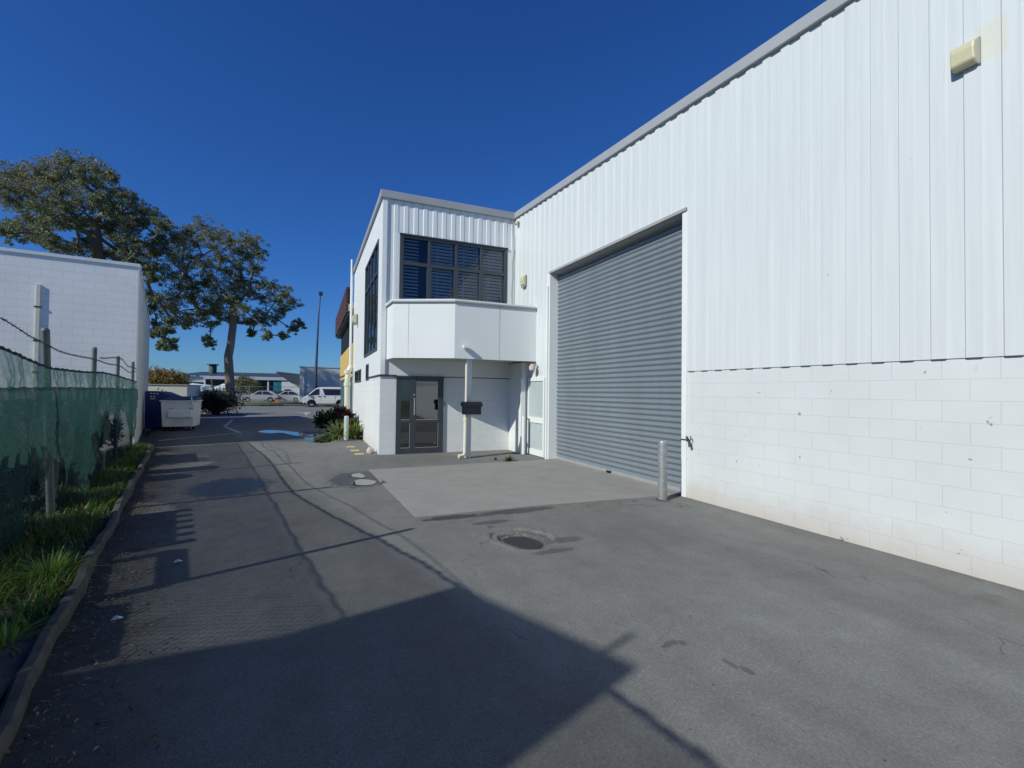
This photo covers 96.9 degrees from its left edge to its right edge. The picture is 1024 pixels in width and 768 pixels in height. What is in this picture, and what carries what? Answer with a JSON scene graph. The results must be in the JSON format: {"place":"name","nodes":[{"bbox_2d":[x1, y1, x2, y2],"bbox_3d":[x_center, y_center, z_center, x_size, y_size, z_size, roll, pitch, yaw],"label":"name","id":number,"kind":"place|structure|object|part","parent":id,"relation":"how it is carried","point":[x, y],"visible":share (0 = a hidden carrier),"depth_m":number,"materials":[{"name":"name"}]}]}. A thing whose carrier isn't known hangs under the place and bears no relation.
{"place":"outdoors","nodes":[
{"label":"outdoors","id":0,"kind":"place"},
{"bbox_2d":[0,442,149,706],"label":"verge","id":1,"kind":"structure","parent":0,"point":[69,545],"depth_m":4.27,"materials":[{"name":"plant"}]},
{"bbox_2d":[0,627,41,699],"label":"concrete margin","id":2,"kind":"object","parent":1,"relation":"on","point":[10,664],"depth_m":2.61,"materials":[{"name":"grey concrete"}]},
{"bbox_2d":[0,604,82,669],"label":"grass tuft","id":3,"kind":"object","parent":1,"relation":"on","point":[6,633],"visible":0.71,"depth_m":2.80,"materials":[{"name":"green plant"}]},
{"bbox_2d":[0,543,118,601],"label":"grass tuft","id":4,"kind":"object","parent":1,"relation":"on","point":[54,564],"visible":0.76,"depth_m":3.75,"materials":[{"name":"green plant"}]},
{"bbox_2d":[0,317,137,563],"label":"chain link fence","id":5,"kind":"object","parent":1,"relation":"on","point":[45,425],"visible":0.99,"depth_m":5.29,"materials":[{"name":"fabric"}]},
{"bbox_2d":[148,384,201,395],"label":"white shed","id":6,"kind":"structure","parent":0,"point":[185,390],"depth_m":24.88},
{"bbox_2d":[138,417,227,445],"bbox_3d":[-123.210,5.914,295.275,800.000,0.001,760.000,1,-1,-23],"label":"ground","id":7,"kind":"structure","parent":0,"point":[144,436],"depth_m":16.50,"materials":[{"name":"grey asphalt"}]},
{"bbox_2d":[0,444,153,762],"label":"kerb edging","id":8,"kind":"object","parent":7,"relation":"on","point":[13,707],"visible":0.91,"depth_m":2.79,"materials":[{"name":"concrete"}]},
{"bbox_2d":[0,147,179,350],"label":"gum tree","id":9,"kind":"object","parent":7,"relation":"on","point":[48,222],"visible":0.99,"depth_m":39.75,"materials":[{"name":"green plant"}]},
{"bbox_2d":[197,385,246,414],"bbox_3d":[-18.705,1.101,28.532,3.525,2.126,3.761,1,-1,-23],"label":"bush","id":10,"kind":"object","parent":7,"relation":"on","point":[216,402],"visible":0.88,"depth_m":28.13,"materials":[{"name":"green plant"}]},
{"bbox_2d":[180,372,288,392],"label":"long building","id":11,"kind":"structure","parent":0,"point":[275,380],"depth_m":81.18,"materials":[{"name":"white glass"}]},
{"bbox_2d":[207,364,218,373],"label":"roof tank","id":12,"kind":"object","parent":11,"relation":"on","point":[212,368],"visible":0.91,"depth_m":82.79,"materials":[{"name":"green metal"}]},
{"bbox_2d":[214,385,266,390],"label":"window","id":13,"kind":"structure","parent":11,"relation":"in","point":[261,388],"depth_m":82.67,"materials":[{"name":"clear glass"}]},
{"bbox_2d":[237,398,298,401],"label":"car park","id":14,"kind":"structure","parent":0,"point":[267,400],"depth_m":64.78,"materials":[{"name":"grey asphalt"}]},
{"bbox_2d":[190,383,236,391],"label":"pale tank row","id":15,"kind":"object","parent":14,"relation":"on","point":[215,387],"visible":0.1,"depth_m":70.73,"materials":[{"name":"white"}]},
{"bbox_2d":[236,390,252,397],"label":"parked car","id":16,"kind":"object","parent":14,"relation":"on","point":[240,391],"visible":0.06,"depth_m":69.58,"materials":[{"name":"silver metal"}]},
{"bbox_2d":[234,373,260,394],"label":"round tree","id":17,"kind":"object","parent":14,"relation":"on","point":[242,381],"visible":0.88,"depth_m":69.49,"materials":[{"name":"green plant"}]},
{"bbox_2d":[241,391,278,401],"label":"parked car","id":18,"kind":"object","parent":14,"relation":"on","point":[266,394],"visible":0.78,"depth_m":58.16,"materials":[{"name":"silver metal"}]},
{"bbox_2d":[270,391,298,401],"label":"parked car","id":19,"kind":"object","parent":14,"relation":"on","point":[282,396],"visible":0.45,"depth_m":60.71,"materials":[{"name":"silver metal"}]},
{"bbox_2d":[200,406,336,417],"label":"road","id":20,"kind":"structure","parent":0,"point":[267,411],"depth_m":33.14,"materials":[{"name":"grey asphalt"}]},
{"bbox_2d":[235,405,335,405],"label":"kerb","id":21,"kind":"structure","parent":20,"relation":"on","point":[285,405],"depth_m":45.20,"materials":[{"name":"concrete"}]},
{"bbox_2d":[314,291,322,405],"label":"street lamp","id":22,"kind":"object","parent":20,"relation":"on","point":[316,356],"visible":0.93,"depth_m":45.92,"materials":[{"name":"grey metal"}]},
{"bbox_2d":[301,387,340,406],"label":"van","id":23,"kind":"object","parent":20,"relation":"on","point":[325,395],"visible":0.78,"depth_m":43.43,"materials":[{"name":"paint"}]},
{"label":"side window","id":24,"kind":"part","parent":23,"relation":"part of","materials":[{"name":"black glass"}]},
{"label":"side window","id":25,"kind":"part","parent":23,"relation":"part of","materials":[{"name":"black glass"}]},
{"bbox_2d":[238,402,336,404],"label":"lawn","id":26,"kind":"structure","parent":0,"point":[271,403],"depth_m":49.09,"materials":[{"name":"green plant"}]},
{"bbox_2d":[148,365,193,384],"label":"autumn tree","id":27,"kind":"object","parent":26,"relation":"on","point":[167,377],"visible":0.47,"depth_m":48.53,"materials":[{"name":"green plant"}]},
{"bbox_2d":[148,214,305,401],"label":"gum tree","id":28,"kind":"object","parent":26,"relation":"on","point":[216,309],"visible":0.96,"depth_m":45.59,"materials":[{"name":"green plant"}]},
{"bbox_2d":[202,385,318,401],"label":"wire fence","id":29,"kind":"object","parent":26,"relation":"on","point":[249,386],"visible":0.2,"depth_m":54.22,"materials":[{"name":"metal"}]},
{"bbox_2d":[276,372,299,399],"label":"building","id":30,"kind":"structure","parent":0,"point":[293,383],"depth_m":70.72,"materials":[{"name":"white metal"}]},
{"bbox_2d":[299,366,340,401],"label":"grey block building","id":31,"kind":"structure","parent":0,"point":[328,377],"depth_m":60.72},
{"bbox_2d":[0,0,826,376],"label":"sky","id":32,"kind":"structure","parent":0,"point":[285,122],"materials":[{"name":"blue"}]},
{"bbox_2d":[0,417,1023,767],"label":"driveway","id":33,"kind":"structure","parent":0,"point":[624,633],"depth_m":2.97,"materials":[{"name":"grey asphalt"}]},
{"bbox_2d":[110,616,122,620],"bbox_3d":[-2.718,1.605,3.124,0.062,0.025,0.035,1,-1,-18],"label":"paper scrap","id":34,"kind":"object","parent":33,"relation":"on","point":[116,617],"visible":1,"depth_m":3.12,"materials":[{"name":"white paper"}]},
{"bbox_2d":[144,391,185,428],"bbox_3d":[-14.038,1.030,18.627,1.300,1.479,1.386,1,-1,-23],"label":"blue bin","id":35,"kind":"object","parent":33,"relation":"on","point":[153,418],"visible":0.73,"depth_m":17.88,"materials":[{"name":"plastic"}]},
{"bbox_2d":[159,396,202,430],"bbox_3d":[-12.803,1.133,17.647,1.168,1.300,1.342,1,-1,-23],"label":"wheeled bin","id":36,"kind":"object","parent":33,"relation":"on","point":[180,411],"visible":0.99,"depth_m":17.18,"materials":[{"name":"metal"}]},
{"bbox_2d":[258,430,332,442],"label":"puddle","id":37,"kind":"object","parent":33,"relation":"on","point":[305,436],"visible":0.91,"depth_m":15.95,"materials":[{"name":"blue liquid"}]},
{"bbox_2d":[303,419,343,441],"bbox_3d":[-5.886,1.493,15.004,1.765,0.627,1.942,1,-1,-6],"label":"clump plant","id":38,"kind":"object","parent":33,"relation":"on","point":[336,431],"visible":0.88,"depth_m":14.94,"materials":[{"name":"green plant"}]},
{"bbox_2d":[312,408,341,432],"bbox_3d":[-6.922,1.383,17.347,1.332,1.022,1.396,1,-1,3],"label":"green shrub","id":39,"kind":"object","parent":33,"relation":"on","point":[324,419],"visible":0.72,"depth_m":16.98,"materials":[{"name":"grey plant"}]},
{"bbox_2d":[330,405,355,422],"bbox_3d":[-6.416,1.303,17.251,1.054,1.152,0.921,1,-1,-23],"label":"red shrub","id":40,"kind":"object","parent":33,"relation":"on","point":[343,411],"visible":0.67,"depth_m":17.08,"materials":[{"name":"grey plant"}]},
{"bbox_2d":[323,420,363,439],"bbox_3d":[-5.293,1.468,15.060,2.084,0.693,2.143,1,-1,-2],"label":"clump plant","id":41,"kind":"object","parent":33,"relation":"on","point":[354,432],"visible":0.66,"depth_m":14.90,"materials":[{"name":"green plant"}]},
{"bbox_2d":[335,287,353,410],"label":"shop building","id":42,"kind":"structure","parent":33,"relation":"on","point":[342,326],"depth_m":22.65,"materials":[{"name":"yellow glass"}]},
{"bbox_2d":[341,310,353,355],"bbox_3d":[-8.427,-2.378,23.219,0.120,1.400,8.484,1,-1,-24],"label":"upper window","id":43,"kind":"structure","parent":42,"relation":"in","point":[345,338],"depth_m":23.71,"materials":[{"name":"black glass"}]},
{"bbox_2d":[343,416,348,440],"bbox_3d":[-5.317,1.429,14.558,0.210,0.810,0.210,1,-1,-23],"label":"bollard","id":44,"kind":"object","parent":33,"relation":"on","point":[346,424],"visible":0.91,"depth_m":14.50,"materials":[{"name":"white metal"}]},
{"bbox_2d":[340,418,359,427],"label":"red shrub","id":45,"kind":"object","parent":33,"relation":"on","point":[352,420],"visible":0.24,"depth_m":15.80,"materials":[{"name":"grey plant"}]},
{"bbox_2d":[349,473,364,477],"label":"puddle","id":46,"kind":"object","parent":33,"relation":"on","point":[359,475],"visible":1,"depth_m":8.53,"materials":[{"name":"black liquid"}]},
{"bbox_2d":[352,479,375,484],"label":"puddle","id":47,"kind":"object","parent":33,"relation":"on","point":[363,482],"visible":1,"depth_m":7.89,"materials":[{"name":"black liquid"}]},
{"bbox_2d":[366,446,373,453],"bbox_3d":[-3.647,1.695,11.677,0.210,0.197,0.211,1,-1,-23],"label":"broken block","id":48,"kind":"object","parent":33,"relation":"on","point":[370,449],"depth_m":11.62,"materials":[{"name":"white stone"}]},
{"bbox_2d":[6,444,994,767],"bbox_3d":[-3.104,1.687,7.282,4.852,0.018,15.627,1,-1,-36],"label":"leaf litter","id":49,"kind":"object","parent":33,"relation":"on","point":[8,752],"visible":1,"depth_m":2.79,"materials":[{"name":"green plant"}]},
{"bbox_2d":[500,455,516,460],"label":"weed","id":50,"kind":"object","parent":33,"relation":"on","point":[509,458],"visible":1,"depth_m":10.58,"materials":[{"name":"green plant"}]},
{"bbox_2d":[503,537,541,549],"bbox_3d":[0.127,1.749,4.992,0.370,0.001,0.475,1,-1,-23],"label":"pothole bottom","id":51,"kind":"object","parent":33,"relation":"on","point":[525,543],"visible":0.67,"depth_m":5.01,"materials":[{"name":"grey asphalt"}]},
{"bbox_2d":[369,459,680,517],"bbox_3d":[-0.040,1.761,8.291,4.590,0.032,4.060,1,-1,-23],"label":"concrete apron","id":52,"kind":"object","parent":33,"relation":"on","point":[467,488],"visible":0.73,"depth_m":7.69,"materials":[{"name":"grey concrete"}]},
{"bbox_2d":[655,440,668,501],"bbox_3d":[2.279,1.312,6.870,0.204,0.930,0.204,1,-1,-23],"label":"bollard","id":53,"kind":"object","parent":33,"relation":"on","point":[662,470],"visible":0.94,"depth_m":6.81,"materials":[{"name":"metal"}]},
{"bbox_2d":[344,0,1023,589],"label":"warehouse","id":54,"kind":"structure","parent":0,"point":[778,278],"depth_m":5.76,"materials":[{"name":"white paint"}]},
{"bbox_2d":[352,314,357,324],"bbox_3d":[-6.011,-2.470,17.357,0.176,0.403,0.308,1,-1,-23],"label":"wall light","id":55,"kind":"object","parent":54,"relation":"attached to","point":[354,318],"visible":1,"depth_m":17.25,"materials":[{"name":"beige plastic"}]},
{"bbox_2d":[354,369,360,382],"bbox_3d":[-5.716,-0.286,16.908,0.090,0.440,2.402,1,-1,-24],"label":"side window","id":56,"kind":"structure","parent":54,"relation":"in","point":[357,373],"depth_m":16.78,"materials":[{"name":"black glass"}]},
{"bbox_2d":[365,364,368,379],"bbox_3d":[-4.434,-0.361,14.003,0.090,0.490,0.652,1,-1,-24],"label":"side window","id":57,"kind":"structure","parent":54,"relation":"in","point":[367,365],"depth_m":14.24,"materials":[{"name":"black glass"}]},
{"bbox_2d":[364,239,378,357],"bbox_3d":[-4.183,-2.354,13.486,0.060,2.960,3.192,1,-1,-24],"label":"stair window","id":58,"kind":"structure","parent":54,"relation":"in","point":[372,268],"depth_m":13.40,"materials":[{"name":"black glass"}]},
{"bbox_2d":[395,375,444,453],"bbox_3d":[-2.381,0.795,11.758,1.260,2.000,0.145,1,-1,-23],"label":"entrance door","id":59,"kind":"structure","parent":54,"relation":"in","point":[419,399],"depth_m":11.78,"materials":[{"name":"grey glass"}]},
{"bbox_2d":[399,233,507,303],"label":"office window","id":60,"kind":"structure","parent":54,"relation":"in","point":[430,267],"depth_m":12.46,"materials":[{"name":"black glass"}]},
{"bbox_2d":[461,402,482,414],"bbox_3d":[-0.964,0.572,10.838,0.480,0.305,0.240,1,-1,-23],"label":"letterbox","id":61,"kind":"object","parent":54,"relation":"attached to","point":[471,408],"visible":1,"depth_m":10.74,"materials":[{"name":"black metal"}]},
{"bbox_2d":[520,274,526,287],"bbox_3d":[0.300,-2.767,12.245,0.090,0.336,0.221,1,-1,-25],"label":"wall light","id":62,"kind":"object","parent":54,"relation":"attached to","point":[523,281],"visible":1,"depth_m":12.17,"materials":[{"name":"beige plastic"}]},
{"bbox_2d":[529,364,536,370],"bbox_3d":[0.520,-0.412,11.438,0.195,0.190,0.166,1,-1,-23],"label":"door lamp","id":63,"kind":"object","parent":54,"relation":"attached to","point":[532,367],"visible":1,"depth_m":11.38,"materials":[{"name":"beige plastic"}]},
{"bbox_2d":[527,377,544,457],"bbox_3d":[0.588,0.816,11.518,0.114,1.980,0.893,1,-1,-25],"label":"side door","id":64,"kind":"structure","parent":54,"relation":"in","point":[536,385],"depth_m":11.51,"materials":[{"name":"white paint"}]},
{"bbox_2d":[555,220,681,491],"bbox_3d":[1.981,-0.483,9.165,0.115,4.528,4.226,1,-1,-25],"label":"roller door","id":65,"kind":"structure","parent":54,"relation":"in","point":[619,384],"depth_m":8.79,"materials":[{"name":"metal"}]},
{"bbox_2d":[680,436,691,446],"bbox_3d":[2.703,0.885,7.049,0.070,0.172,0.247,1,-1,-8],"label":"padlock","id":66,"kind":"object","parent":54,"relation":"attached to","point":[689,443],"visible":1,"depth_m":6.95,"materials":[{"name":"metal"}]},
{"bbox_2d":[950,36,980,75],"bbox_3d":[4.118,-2.994,4.133,0.107,0.240,0.187,1,-1,-23],"label":"wall light","id":67,"kind":"object","parent":54,"relation":"attached to","point":[965,56],"visible":1,"depth_m":4.10,"materials":[{"name":"beige plastic"}]},
{"label":"neighbour yard","id":68,"kind":"structure","parent":0,"visible":0},
{"bbox_2d":[23,458,60,507],"bbox_3d":[-6.620,1.187,5.764,1.431,0.970,1.369,0,-1,25],"label":"yard shrub","id":69,"kind":"object","parent":68,"relation":"on","point":[35,483],"depth_m":5.91,"materials":[{"name":"green plant"}]},
{"bbox_2d":[30,459,72,492],"bbox_3d":[-7.276,1.115,7.126,0.620,1.070,0.620,1,-1,-23],"label":"shrub","id":70,"kind":"object","parent":68,"relation":"on","point":[61,475],"visible":0.04,"depth_m":7.02,"materials":[{"name":"green plant"}]},
{"bbox_2d":[0,247,150,450],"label":"block building","id":71,"kind":"structure","parent":68,"relation":"on","point":[79,306],"depth_m":11.50,"materials":[{"name":"white paint"}]},
{"bbox_2d":[101,419,113,438],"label":"yard shrub","id":72,"kind":"object","parent":68,"relation":"on","point":[107,430],"visible":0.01,"depth_m":9.88,"materials":[{"name":"green plant"}]},
{"bbox_2d":[99,419,123,447],"bbox_3d":[-10.001,1.188,10.709,1.302,1.075,1.412,0,-1,27],"label":"yard shrub","id":73,"kind":"object","parent":68,"relation":"on","point":[111,436],"depth_m":10.79,"materials":[{"name":"green plant"}]}
]}

